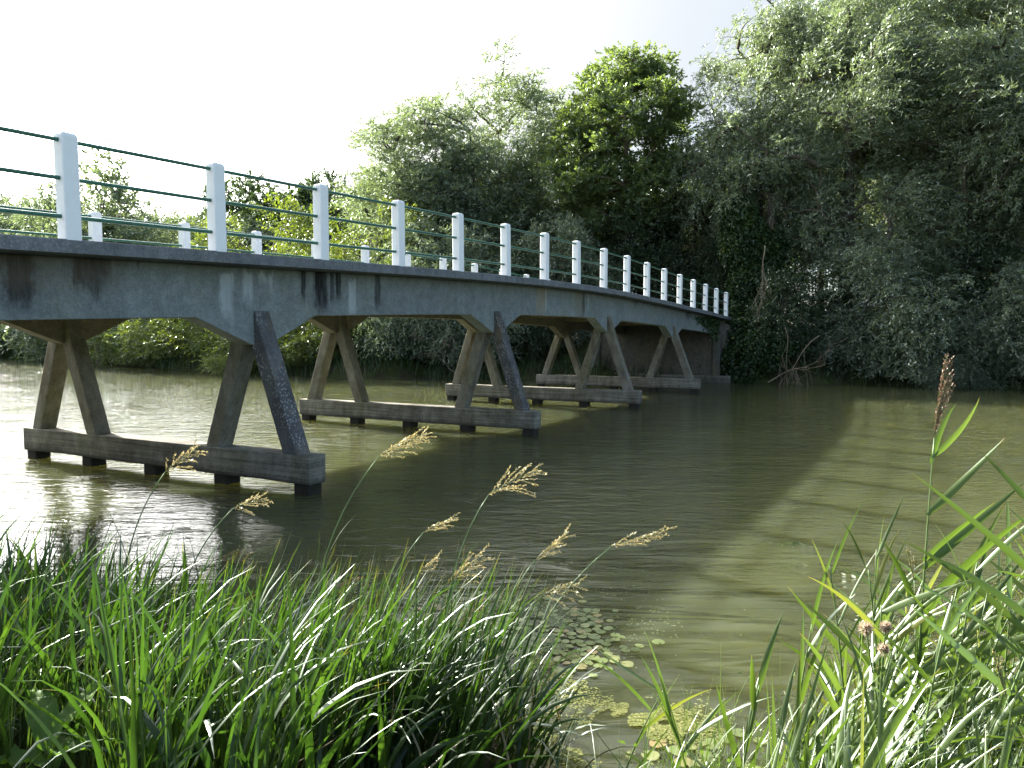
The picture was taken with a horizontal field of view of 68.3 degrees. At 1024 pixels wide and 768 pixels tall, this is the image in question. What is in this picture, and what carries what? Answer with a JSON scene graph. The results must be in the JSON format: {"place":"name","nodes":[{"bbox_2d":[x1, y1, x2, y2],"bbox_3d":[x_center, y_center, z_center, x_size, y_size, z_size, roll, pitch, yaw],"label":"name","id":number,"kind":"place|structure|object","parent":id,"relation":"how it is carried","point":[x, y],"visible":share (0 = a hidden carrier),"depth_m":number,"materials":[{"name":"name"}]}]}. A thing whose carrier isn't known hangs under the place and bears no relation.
{"place":"outdoors","nodes":[
{"label":"outdoors","id":0,"kind":"place"},
{"bbox_2d":[0,584,341,767],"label":"short bright grass","id":1,"kind":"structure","parent":0,"point":[107,757],"depth_m":3.21,"materials":[{"name":"plant"}]},
{"bbox_2d":[0,0,1018,322],"label":"sky","id":2,"kind":"structure","parent":0,"point":[274,88],"materials":[{"name":"white"}]},
{"bbox_2d":[0,357,1023,767],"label":"water","id":3,"kind":"structure","parent":0,"point":[736,485],"depth_m":10.07,"materials":[{"name":"liquid"}]},
{"bbox_2d":[205,556,745,678],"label":"grass","id":4,"kind":"structure","parent":3,"relation":"on","point":[561,622],"depth_m":6.16,"materials":[{"name":"plant"}]},
{"bbox_2d":[509,632,745,767],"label":"duckweed","id":5,"kind":"object","parent":3,"relation":"on","point":[638,720],"visible":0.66,"depth_m":4.51,"materials":[{"name":"plant"}]},
{"bbox_2d":[10,322,1023,767],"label":"ground","id":6,"kind":"structure","parent":0,"point":[404,374],"depth_m":38.84,"materials":[{"name":"soil"}]},
{"bbox_2d":[8,174,87,237],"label":"sparse tree","id":7,"kind":"object","parent":6,"relation":"on","point":[40,192],"visible":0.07,"depth_m":62.22,"materials":[{"name":"green plant"}]},
{"bbox_2d":[0,185,104,351],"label":"scrub willow","id":8,"kind":"object","parent":6,"relation":"on","point":[5,224],"visible":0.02,"depth_m":79.01,"materials":[{"name":"green plant"}]},
{"bbox_2d":[0,682,106,767],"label":"dock plant","id":9,"kind":"object","parent":6,"relation":"on","point":[67,714],"visible":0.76,"depth_m":2.99,"materials":[{"name":"green plant"}]},
{"bbox_2d":[0,198,122,361],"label":"scrub willow","id":10,"kind":"object","parent":6,"relation":"on","point":[41,352],"visible":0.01,"depth_m":65.47,"materials":[{"name":"green plant"}]},
{"bbox_2d":[32,139,162,363],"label":"sparse tree","id":11,"kind":"object","parent":6,"relation":"on","point":[117,194],"visible":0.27,"depth_m":58.70,"materials":[{"name":"green plant"}]},
{"bbox_2d":[0,188,199,351],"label":"scrub willow","id":12,"kind":"object","parent":6,"relation":"on","point":[84,206],"visible":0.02,"depth_m":62.85,"materials":[{"name":"green plant"}]},
{"bbox_2d":[0,531,211,633],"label":"broad grass","id":13,"kind":"structure","parent":6,"relation":"on","point":[27,581],"depth_m":5.67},
{"bbox_2d":[0,536,273,746],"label":"fine sedge","id":14,"kind":"object","parent":6,"relation":"on","point":[19,704],"visible":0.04,"depth_m":4.05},
{"bbox_2d":[86,319,189,367],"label":"sallow bush","id":15,"kind":"object","parent":6,"relation":"on","point":[115,351],"visible":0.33,"depth_m":52.96,"materials":[{"name":"green plant"}]},
{"bbox_2d":[2,511,278,651],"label":"upright grass","id":16,"kind":"structure","parent":6,"relation":"on","point":[108,569],"depth_m":5.91,"materials":[{"name":"plant"}]},
{"bbox_2d":[99,438,207,589],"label":"grass stalk","id":17,"kind":"object","parent":6,"relation":"on","point":[179,467],"depth_m":4.93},
{"bbox_2d":[91,204,232,347],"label":"scrub willow","id":18,"kind":"object","parent":6,"relation":"on","point":[141,230],"visible":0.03,"depth_m":57.91,"materials":[{"name":"green plant"}]},
{"bbox_2d":[102,318,278,358],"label":"sallow bush","id":19,"kind":"object","parent":6,"relation":"on","point":[138,332],"visible":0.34,"depth_m":48.17,"materials":[{"name":"green plant"}]},
{"bbox_2d":[123,210,291,345],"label":"scrub willow","id":20,"kind":"object","parent":6,"relation":"on","point":[248,229],"visible":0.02,"depth_m":56.94,"materials":[{"name":"green plant"}]},
{"bbox_2d":[166,490,273,609],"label":"grass stalk","id":21,"kind":"object","parent":6,"relation":"on","point":[247,500],"depth_m":4.84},
{"bbox_2d":[191,335,258,375],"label":"sallow bush","id":22,"kind":"object","parent":6,"relation":"on","point":[219,360],"visible":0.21,"depth_m":42.84,"materials":[{"name":"green plant"}]},
{"bbox_2d":[140,210,352,357],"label":"sallow bush","id":23,"kind":"object","parent":6,"relation":"on","point":[183,322],"visible":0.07,"depth_m":45.45,"materials":[{"name":"green plant"}]},
{"bbox_2d":[191,169,345,338],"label":"oak tree","id":24,"kind":"object","parent":6,"relation":"on","point":[302,196],"visible":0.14,"depth_m":61.81,"materials":[{"name":"green plant"}]},
{"bbox_2d":[0,499,543,767],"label":"broad grass","id":25,"kind":"structure","parent":6,"relation":"on","point":[188,704],"depth_m":3.16,"materials":[{"name":"plant"}]},
{"bbox_2d":[280,323,341,366],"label":"sallow bush","id":26,"kind":"object","parent":6,"relation":"on","point":[297,357],"visible":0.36,"depth_m":42.76,"materials":[{"name":"green plant"}]},
{"bbox_2d":[0,535,641,767],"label":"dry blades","id":27,"kind":"object","parent":6,"relation":"on","point":[504,748],"visible":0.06,"depth_m":3.55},
{"bbox_2d":[246,191,416,361],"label":"sallow bush","id":28,"kind":"object","parent":6,"relation":"on","point":[299,228],"visible":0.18,"depth_m":41.21,"materials":[{"name":"green plant"}]},
{"bbox_2d":[288,167,383,260],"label":"broadleaf tree","id":29,"kind":"object","parent":6,"relation":"on","point":[329,180],"visible":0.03,"depth_m":58.60,"materials":[{"name":"green plant"}]},
{"bbox_2d":[309,177,389,262],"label":"background tree","id":30,"kind":"object","parent":6,"relation":"on","point":[344,224],"visible":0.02,"depth_m":55.47,"materials":[{"name":"green plant"}]},
{"bbox_2d":[289,425,436,627],"bbox_3d":[-0.862,1.126,4.384,0.873,1.756,0.152,-1,4,-17],"label":"grass stalk","id":31,"kind":"object","parent":6,"relation":"on","point":[395,447],"depth_m":4.42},
{"bbox_2d":[284,193,445,354],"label":"sallow bush","id":32,"kind":"object","parent":6,"relation":"on","point":[340,255],"visible":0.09,"depth_m":42.55,"materials":[{"name":"green plant"}]},
{"bbox_2d":[0,126,742,495],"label":"footbridge","id":33,"kind":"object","parent":6,"relation":"on","point":[66,292],"visible":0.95,"depth_m":13.24,"materials":[{"name":"concrete"}]},
{"bbox_2d":[690,316,719,345],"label":"hanging ivy","id":34,"kind":"object","parent":33,"relation":"attached to","point":[711,324],"visible":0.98,"depth_m":34.76,"materials":[{"name":"green plant"}]},
{"bbox_2d":[125,585,625,767],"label":"drooping grass","id":35,"kind":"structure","parent":6,"relation":"on","point":[360,735],"depth_m":3.52,"materials":[{"name":"plant"}]},
{"bbox_2d":[362,317,418,359],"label":"dark bush","id":36,"kind":"object","parent":6,"relation":"on","point":[387,339],"visible":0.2,"depth_m":41.06,"materials":[{"name":"green plant"}]},
{"bbox_2d":[200,536,596,767],"bbox_3d":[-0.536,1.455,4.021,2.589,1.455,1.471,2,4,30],"label":"upright grass","id":37,"kind":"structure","parent":6,"relation":"on","point":[479,724],"depth_m":3.79,"materials":[{"name":"plant"}]},
{"bbox_2d":[336,210,497,361],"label":"willow bush","id":38,"kind":"object","parent":6,"relation":"on","point":[389,325],"visible":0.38,"depth_m":40.10,"materials":[{"name":"green plant"}]},
{"bbox_2d":[378,512,459,645],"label":"grass stalk","id":39,"kind":"object","parent":6,"relation":"on","point":[433,527],"depth_m":4.55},
{"bbox_2d":[329,93,519,263],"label":"willow tree","id":40,"kind":"object","parent":6,"relation":"on","point":[378,186],"visible":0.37,"depth_m":46.10,"materials":[{"name":"green plant"}]},
{"bbox_2d":[408,543,493,642],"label":"grass stalk","id":41,"kind":"object","parent":6,"relation":"on","point":[474,561],"depth_m":4.37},
{"bbox_2d":[397,223,548,365],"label":"dark bush","id":42,"kind":"object","parent":6,"relation":"on","point":[482,252],"visible":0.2,"depth_m":39.92,"materials":[{"name":"green plant"}]},
{"bbox_2d":[413,463,546,703],"bbox_3d":[-0.201,1.232,4.385,0.820,1.540,0.202,-1,4,-21],"label":"grass stalk","id":43,"kind":"object","parent":6,"relation":"on","point":[520,473],"depth_m":4.44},
{"bbox_2d":[421,198,539,277],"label":"broadleaf tree","id":44,"kind":"object","parent":6,"relation":"on","point":[497,216],"visible":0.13,"depth_m":43.95,"materials":[{"name":"green plant"}]},
{"bbox_2d":[386,35,610,281],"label":"willow tree","id":45,"kind":"object","parent":6,"relation":"on","point":[519,174],"visible":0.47,"depth_m":46.60,"materials":[{"name":"green plant"}]},
{"bbox_2d":[479,237,552,360],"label":"dark bush","id":46,"kind":"object","parent":6,"relation":"on","point":[523,253],"visible":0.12,"depth_m":40.62,"materials":[{"name":"green plant"}]},
{"bbox_2d":[22,311,1022,388],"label":"bank grass","id":47,"kind":"structure","parent":6,"relation":"on","point":[526,363],"depth_m":39.13,"materials":[{"name":"plant"}]},
{"bbox_2d":[486,575,588,670],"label":"grass stalk","id":48,"kind":"object","parent":6,"relation":"on","point":[565,586],"depth_m":4.37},
{"bbox_2d":[501,524,573,644],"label":"grass stalk","id":49,"kind":"object","parent":6,"relation":"on","point":[555,542],"depth_m":4.47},
{"bbox_2d":[515,324,580,358],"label":"dark bush","id":50,"kind":"object","parent":6,"relation":"on","point":[543,348],"visible":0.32,"depth_m":40.17,"materials":[{"name":"green plant"}]},
{"bbox_2d":[492,138,613,278],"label":"willow tree","id":51,"kind":"object","parent":6,"relation":"on","point":[595,233],"visible":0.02,"depth_m":51.07,"materials":[{"name":"green plant"}]},
{"bbox_2d":[511,210,638,347],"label":"willow bush","id":52,"kind":"object","parent":6,"relation":"on","point":[564,248],"visible":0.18,"depth_m":40.67,"materials":[{"name":"green plant"}]},
{"bbox_2d":[510,525,676,731],"bbox_3d":[0.451,1.428,4.324,1.016,1.212,0.123,-1,4,-14],"label":"grass stalk","id":53,"kind":"object","parent":6,"relation":"on","point":[643,536],"depth_m":4.36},
{"bbox_2d":[581,255,634,292],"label":"dark bush","id":54,"kind":"object","parent":6,"relation":"on","point":[615,272],"visible":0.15,"depth_m":40.20,"materials":[{"name":"green plant"}]},
{"bbox_2d":[557,204,689,292],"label":"broadleaf tree","id":55,"kind":"object","parent":6,"relation":"on","point":[634,249],"visible":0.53,"depth_m":42.04,"materials":[{"name":"green plant"}]},
{"bbox_2d":[535,38,715,291],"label":"ash tree","id":56,"kind":"object","parent":6,"relation":"on","point":[612,94],"visible":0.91,"depth_m":42.32,"materials":[{"name":"green plant"}]},
{"bbox_2d":[584,649,710,767],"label":"reed","id":57,"kind":"object","parent":6,"relation":"on","point":[642,700],"visible":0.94,"depth_m":3.40,"materials":[{"name":"green plant"}]},
{"bbox_2d":[635,249,702,308],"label":"dark bush","id":58,"kind":"object","parent":6,"relation":"on","point":[670,263],"visible":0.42,"depth_m":41.32,"materials":[{"name":"green plant"}]},
{"bbox_2d":[642,633,734,767],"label":"reed","id":59,"kind":"object","parent":6,"relation":"on","point":[668,712],"visible":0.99,"depth_m":3.04,"materials":[{"name":"green plant"}]},
{"bbox_2d":[631,172,750,305],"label":"broadleaf tree","id":60,"kind":"object","parent":6,"relation":"on","point":[660,228],"visible":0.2,"depth_m":43.17,"materials":[{"name":"green plant"}]},
{"bbox_2d":[621,692,769,767],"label":"reed","id":61,"kind":"object","parent":6,"relation":"on","point":[704,725],"visible":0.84,"depth_m":3.21,"materials":[{"name":"green plant"}]},
{"bbox_2d":[685,235,737,313],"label":"dark bush","id":62,"kind":"object","parent":6,"relation":"on","point":[717,278],"visible":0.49,"depth_m":40.31,"materials":[{"name":"green plant"}]},
{"bbox_2d":[709,612,783,767],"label":"reed","id":63,"kind":"object","parent":6,"relation":"on","point":[755,688],"visible":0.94,"depth_m":3.10,"materials":[{"name":"green plant"}]},
{"bbox_2d":[716,192,789,328],"bbox_3d":[12.191,-5.431,38.323,3.694,8.479,2.596,0,4,0],"label":"ivy clad tree","id":64,"kind":"object","parent":6,"relation":"on","point":[748,223],"visible":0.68,"depth_m":37.54,"materials":[{"name":"green plant"}]},
{"bbox_2d":[720,316,795,382],"bbox_3d":[11.509,-1.476,36.470,2.954,3.659,4.194,-4,5,-44],"label":"ivy mound","id":65,"kind":"object","parent":6,"relation":"on","point":[739,349],"visible":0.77,"depth_m":35.59,"materials":[{"name":"green plant"}]},
{"bbox_2d":[659,0,857,289],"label":"willow tree","id":66,"kind":"object","parent":6,"relation":"on","point":[761,43],"visible":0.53,"depth_m":39.48,"materials":[{"name":"green plant"}]},
{"bbox_2d":[728,224,788,313],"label":"dark bush","id":67,"kind":"object","parent":6,"relation":"on","point":[746,295],"visible":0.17,"depth_m":37.68,"materials":[{"name":"green plant"}]},
{"bbox_2d":[766,662,795,767],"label":"reed","id":68,"kind":"object","parent":6,"relation":"on","point":[775,741],"visible":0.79,"depth_m":2.84,"materials":[{"name":"green plant"}]},
{"bbox_2d":[737,261,829,363],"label":"dark bush","id":69,"kind":"object","parent":6,"relation":"on","point":[779,309],"visible":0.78,"depth_m":35.48,"materials":[{"name":"green plant"}]},
{"bbox_2d":[557,647,1023,767],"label":"thin grass","id":70,"kind":"structure","parent":6,"relation":"on","point":[755,759],"depth_m":2.77,"materials":[{"name":"plant"}]},
{"bbox_2d":[774,266,833,322],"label":"background bush","id":71,"kind":"object","parent":6,"relation":"on","point":[813,282],"visible":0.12,"depth_m":46.20,"materials":[{"name":"green plant"}]},
{"bbox_2d":[618,672,1010,767],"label":"herbs","id":72,"kind":"object","parent":6,"relation":"on","point":[758,734],"visible":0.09,"depth_m":2.95,"materials":[{"name":"green plant"}]},
{"bbox_2d":[787,223,865,309],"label":"background tree","id":73,"kind":"object","parent":6,"relation":"on","point":[799,259],"visible":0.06,"depth_m":54.99,"materials":[{"name":"green plant"}]},
{"bbox_2d":[801,541,853,765],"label":"reed","id":74,"kind":"object","parent":6,"relation":"on","point":[804,684],"visible":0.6,"depth_m":3.15,"materials":[{"name":"green plant"}]},
{"bbox_2d":[790,279,872,362],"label":"dark bush","id":75,"kind":"object","parent":6,"relation":"on","point":[827,296],"visible":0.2,"depth_m":36.48,"materials":[{"name":"green plant"}]},
{"bbox_2d":[811,504,878,715],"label":"reed","id":76,"kind":"object","parent":6,"relation":"on","point":[833,595],"visible":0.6,"depth_m":3.17,"materials":[{"name":"green plant"}]},
{"bbox_2d":[682,353,1023,767],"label":"reed","id":77,"kind":"object","parent":6,"relation":"on","point":[897,724],"depth_m":2.76,"materials":[{"name":"plant"}]},
{"bbox_2d":[693,0,1017,311],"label":"willow tree","id":78,"kind":"object","parent":6,"relation":"on","point":[839,52],"visible":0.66,"depth_m":36.53,"materials":[{"name":"green plant"}]},
{"bbox_2d":[801,604,917,767],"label":"reed","id":79,"kind":"object","parent":6,"relation":"on","point":[827,692],"visible":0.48,"depth_m":2.85,"materials":[{"name":"green plant"}]},
{"bbox_2d":[780,570,947,712],"bbox_3d":[1.779,1.446,3.784,0.812,1.218,0.382,2,4,23],"label":"reed","id":80,"kind":"object","parent":6,"relation":"on","point":[819,624],"visible":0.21,"depth_m":3.71,"materials":[{"name":"green plant"}]},
{"bbox_2d":[842,521,921,701],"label":"reed","id":81,"kind":"object","parent":6,"relation":"on","point":[886,601],"visible":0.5,"depth_m":3.08,"materials":[{"name":"green plant"}]},
{"bbox_2d":[856,620,909,767],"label":"thistle","id":82,"kind":"object","parent":6,"relation":"on","point":[866,628],"visible":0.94,"depth_m":2.82,"materials":[{"name":"beige plant"}]},
{"bbox_2d":[805,580,973,741],"bbox_3d":[1.478,1.265,2.984,0.574,1.075,0.330,0,4,0],"label":"reed","id":83,"kind":"object","parent":6,"relation":"on","point":[904,632],"visible":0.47,"depth_m":2.94,"materials":[{"name":"green plant"}]},
{"bbox_2d":[811,578,969,755],"bbox_3d":[1.440,1.250,2.808,0.561,1.114,0.348,-1,4,-12],"label":"reed","id":84,"kind":"object","parent":6,"relation":"on","point":[862,615],"visible":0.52,"depth_m":2.89,"materials":[{"name":"green plant"}]},
{"bbox_2d":[873,497,909,681],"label":"reed","id":85,"kind":"object","parent":6,"relation":"on","point":[880,599],"visible":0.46,"depth_m":3.17,"materials":[{"name":"green plant"}]},
{"bbox_2d":[838,560,949,699],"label":"reed","id":86,"kind":"object","parent":6,"relation":"on","point":[903,613],"visible":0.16,"depth_m":3.33,"materials":[{"name":"green plant"}]},
{"bbox_2d":[792,235,1001,380],"bbox_3d":[17.247,-3.394,35.145,7.548,6.917,10.061,-2,4,-25],"label":"willow bush","id":87,"kind":"object","parent":6,"relation":"on","point":[880,350],"visible":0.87,"depth_m":33.55,"materials":[{"name":"green plant"}]},
{"bbox_2d":[781,0,1022,295],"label":"willow tree","id":88,"kind":"object","parent":6,"relation":"on","point":[831,11],"visible":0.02,"depth_m":47.08,"materials":[{"name":"green plant"}]},
{"bbox_2d":[809,0,1023,321],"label":"willow tree","id":89,"kind":"object","parent":6,"relation":"on","point":[987,43],"visible":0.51,"depth_m":34.45,"materials":[{"name":"green plant"}]},
{"bbox_2d":[836,567,1002,723],"bbox_3d":[1.770,1.311,3.173,0.437,1.059,0.686,-3,5,-40],"label":"reed","id":90,"kind":"object","parent":6,"relation":"on","point":[977,626],"visible":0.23,"depth_m":3.09,"materials":[{"name":"green plant"}]},
{"bbox_2d":[817,554,1023,767],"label":"reed","id":91,"kind":"object","parent":6,"relation":"on","point":[983,669],"visible":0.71,"depth_m":2.58,"materials":[{"name":"green plant"}]},
{"bbox_2d":[866,578,987,767],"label":"reed","id":92,"kind":"object","parent":6,"relation":"on","point":[948,626],"visible":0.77,"depth_m":2.59,"materials":[{"name":"green plant"}]},
{"bbox_2d":[887,248,984,373],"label":"willow bush","id":93,"kind":"object","parent":6,"relation":"on","point":[934,266],"visible":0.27,"depth_m":33.54,"materials":[{"name":"green plant"}]},
{"bbox_2d":[895,0,1023,309],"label":"willow tree","id":94,"kind":"object","parent":6,"relation":"on","point":[963,185],"visible":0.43,"depth_m":34.71,"materials":[{"name":"green plant"}]},
{"bbox_2d":[897,503,1023,741],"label":"reed","id":95,"kind":"object","parent":6,"relation":"on","point":[969,570],"visible":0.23,"depth_m":3.19,"materials":[{"name":"green plant"}]},
{"bbox_2d":[898,317,1023,389],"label":"willow bush","id":96,"kind":"object","parent":6,"relation":"on","point":[969,376],"visible":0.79,"depth_m":31.82,"materials":[{"name":"green plant"}]},
{"bbox_2d":[901,453,1023,766],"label":"reed","id":97,"kind":"object","parent":6,"relation":"on","point":[1006,613],"visible":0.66,"depth_m":2.81,"materials":[{"name":"green plant"}]},
{"bbox_2d":[904,499,1023,766],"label":"reed","id":98,"kind":"object","parent":6,"relation":"on","point":[1012,628],"visible":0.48,"depth_m":2.85,"materials":[{"name":"green plant"}]},
{"bbox_2d":[904,553,1023,765],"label":"reed","id":99,"kind":"object","parent":6,"relation":"on","point":[990,707],"visible":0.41,"depth_m":2.86,"materials":[{"name":"green plant"}]},
{"bbox_2d":[906,523,1023,745],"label":"reed","id":100,"kind":"object","parent":6,"relation":"on","point":[966,670],"visible":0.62,"depth_m":2.87,"materials":[{"name":"green plant"}]},
{"bbox_2d":[906,562,1023,723],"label":"reed","id":101,"kind":"object","parent":6,"relation":"on","point":[999,654],"visible":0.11,"depth_m":3.34,"materials":[{"name":"green plant"}]},
{"bbox_2d":[911,472,1023,569],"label":"reed","id":102,"kind":"object","parent":6,"relation":"on","point":[1014,556],"visible":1,"depth_m":2.72,"materials":[{"name":"green plant"}]},
{"bbox_2d":[915,572,1021,763],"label":"reed","id":103,"kind":"object","parent":6,"relation":"on","point":[976,674],"visible":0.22,"depth_m":3.07,"materials":[{"name":"green plant"}]},
{"bbox_2d":[936,507,1023,755],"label":"reed","id":104,"kind":"object","parent":6,"relation":"on","point":[1013,644],"visible":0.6,"depth_m":2.74,"materials":[{"name":"green plant"}]},
{"bbox_2d":[937,230,1023,330],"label":"dark bush","id":105,"kind":"object","parent":6,"relation":"on","point":[992,257],"visible":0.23,"depth_m":35.10,"materials":[{"name":"green plant"}]},
{"bbox_2d":[949,564,1015,714],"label":"reed","id":106,"kind":"object","parent":6,"relation":"on","point":[964,595],"visible":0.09,"depth_m":3.34,"materials":[{"name":"green plant"}]},
{"bbox_2d":[946,256,1023,378],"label":"willow bush","id":107,"kind":"object","parent":6,"relation":"on","point":[996,319],"visible":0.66,"depth_m":31.75,"materials":[{"name":"green plant"}]},
{"bbox_2d":[992,645,1019,761],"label":"grass stalk","id":108,"kind":"object","parent":6,"relation":"on","point":[999,670],"depth_m":2.47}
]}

